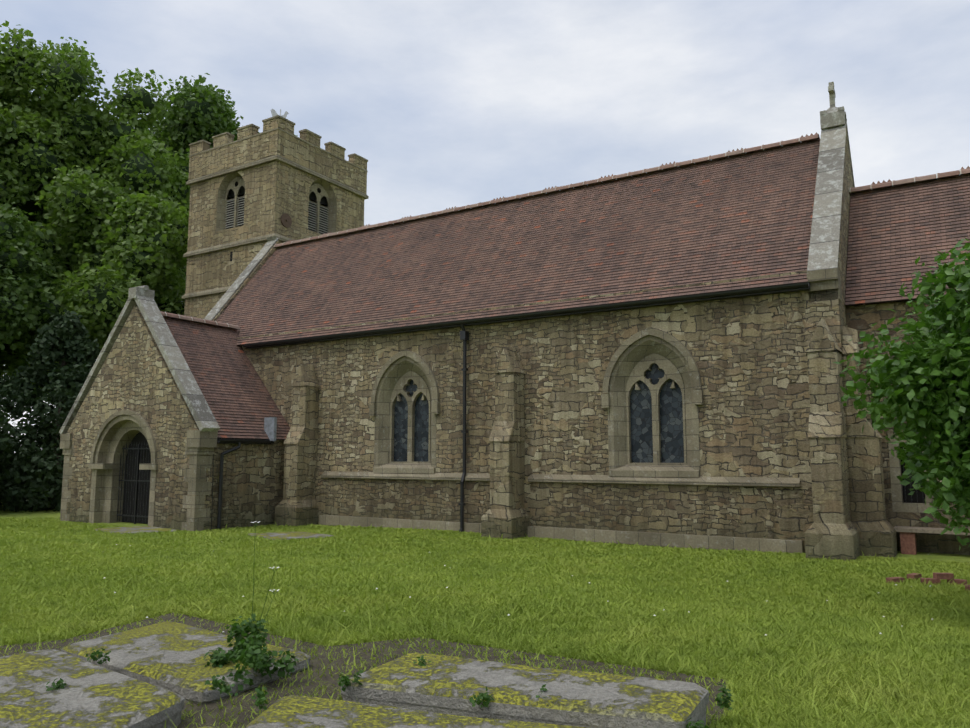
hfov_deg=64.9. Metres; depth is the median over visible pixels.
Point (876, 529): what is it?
buttress
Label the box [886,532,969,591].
bricks
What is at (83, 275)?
tree
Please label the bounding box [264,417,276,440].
porch lead flashing
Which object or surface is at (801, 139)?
aisle ridge
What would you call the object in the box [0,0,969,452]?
sky
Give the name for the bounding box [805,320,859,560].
buttress
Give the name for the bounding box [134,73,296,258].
oak tree
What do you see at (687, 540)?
aisle string course
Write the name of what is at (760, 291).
downpipe
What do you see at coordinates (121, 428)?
stone trim
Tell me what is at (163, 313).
porch ridge
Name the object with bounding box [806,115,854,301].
aisle coping
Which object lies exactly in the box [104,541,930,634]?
clover flowers
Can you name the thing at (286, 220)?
tower tie plate
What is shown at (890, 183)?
chancel ridge
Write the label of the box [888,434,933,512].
chancel window
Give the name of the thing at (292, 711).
slab
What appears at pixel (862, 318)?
chancel walls
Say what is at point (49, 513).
ground
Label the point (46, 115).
ash tree
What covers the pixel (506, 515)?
buttress
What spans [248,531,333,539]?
slab
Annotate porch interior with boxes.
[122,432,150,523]
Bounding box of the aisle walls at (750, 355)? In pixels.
[212,129,864,552]
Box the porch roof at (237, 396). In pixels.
[163,316,289,439]
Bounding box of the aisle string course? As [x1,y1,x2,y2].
[319,471,803,552]
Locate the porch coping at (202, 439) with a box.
[59,285,219,454]
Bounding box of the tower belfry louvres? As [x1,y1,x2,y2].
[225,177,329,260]
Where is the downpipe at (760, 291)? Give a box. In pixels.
[242,282,809,531]
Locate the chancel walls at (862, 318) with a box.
[845,299,969,554]
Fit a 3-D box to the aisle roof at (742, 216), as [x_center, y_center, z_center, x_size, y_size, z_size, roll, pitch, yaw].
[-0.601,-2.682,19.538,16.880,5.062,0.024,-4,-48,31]
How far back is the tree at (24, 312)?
28.85 m
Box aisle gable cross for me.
[820,82,845,129]
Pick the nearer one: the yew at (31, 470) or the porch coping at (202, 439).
the porch coping at (202, 439)
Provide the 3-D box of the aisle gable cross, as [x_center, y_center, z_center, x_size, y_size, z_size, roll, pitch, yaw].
[7.631,-5.658,16.730,0.480,1.070,0.420,-4,-8,31]
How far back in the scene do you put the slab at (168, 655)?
4.89 m
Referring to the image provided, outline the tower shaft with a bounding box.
[182,115,368,318]
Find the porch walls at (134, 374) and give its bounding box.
[61,306,284,529]
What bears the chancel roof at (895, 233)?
on the chancel walls at (862, 318)
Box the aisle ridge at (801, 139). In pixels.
[274,132,819,246]
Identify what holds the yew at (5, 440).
on the ground at (49, 513)
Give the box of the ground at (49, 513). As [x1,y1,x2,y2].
[0,500,969,727]
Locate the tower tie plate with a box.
[280,213,291,227]
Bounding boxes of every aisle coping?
[204,236,279,320]
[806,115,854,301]
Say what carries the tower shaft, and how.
on the ground at (49, 513)
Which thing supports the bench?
on the bricks
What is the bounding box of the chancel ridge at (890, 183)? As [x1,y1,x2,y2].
[849,166,969,192]
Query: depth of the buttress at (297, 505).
19.12 m
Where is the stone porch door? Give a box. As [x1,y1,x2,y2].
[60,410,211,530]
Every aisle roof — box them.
[215,139,819,345]
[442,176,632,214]
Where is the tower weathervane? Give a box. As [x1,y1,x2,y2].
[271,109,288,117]
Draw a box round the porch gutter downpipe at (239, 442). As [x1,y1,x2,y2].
[211,438,273,528]
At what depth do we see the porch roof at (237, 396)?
19.78 m
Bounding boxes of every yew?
[0,309,99,511]
[0,406,15,491]
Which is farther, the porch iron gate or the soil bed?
the porch iron gate
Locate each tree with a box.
[0,20,189,405]
[0,162,189,400]
[0,202,94,372]
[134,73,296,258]
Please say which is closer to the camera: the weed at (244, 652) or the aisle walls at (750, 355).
the weed at (244, 652)
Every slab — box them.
[0,649,184,727]
[61,621,309,704]
[95,526,177,533]
[246,695,585,727]
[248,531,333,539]
[341,652,708,727]
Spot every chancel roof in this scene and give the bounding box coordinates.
[845,174,969,305]
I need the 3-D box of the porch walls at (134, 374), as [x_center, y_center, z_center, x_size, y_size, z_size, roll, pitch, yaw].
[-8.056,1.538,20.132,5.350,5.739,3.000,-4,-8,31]
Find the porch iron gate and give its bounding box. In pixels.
[117,442,150,523]
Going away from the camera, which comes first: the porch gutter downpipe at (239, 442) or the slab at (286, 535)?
the slab at (286, 535)
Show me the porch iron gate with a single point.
(137, 480)
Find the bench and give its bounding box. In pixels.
[894,526,969,534]
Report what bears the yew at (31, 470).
on the ground at (49, 513)
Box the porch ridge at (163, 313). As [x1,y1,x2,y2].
[160,311,238,328]
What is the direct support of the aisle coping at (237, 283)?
attached to the aisle walls at (750, 355)
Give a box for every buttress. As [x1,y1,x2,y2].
[274,364,319,526]
[481,347,529,538]
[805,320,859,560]
[842,326,896,557]
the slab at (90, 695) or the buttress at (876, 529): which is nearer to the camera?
the slab at (90, 695)
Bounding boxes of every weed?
[203,521,298,690]
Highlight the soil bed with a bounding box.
[0,613,730,727]
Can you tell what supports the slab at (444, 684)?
on the soil bed
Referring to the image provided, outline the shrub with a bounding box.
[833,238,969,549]

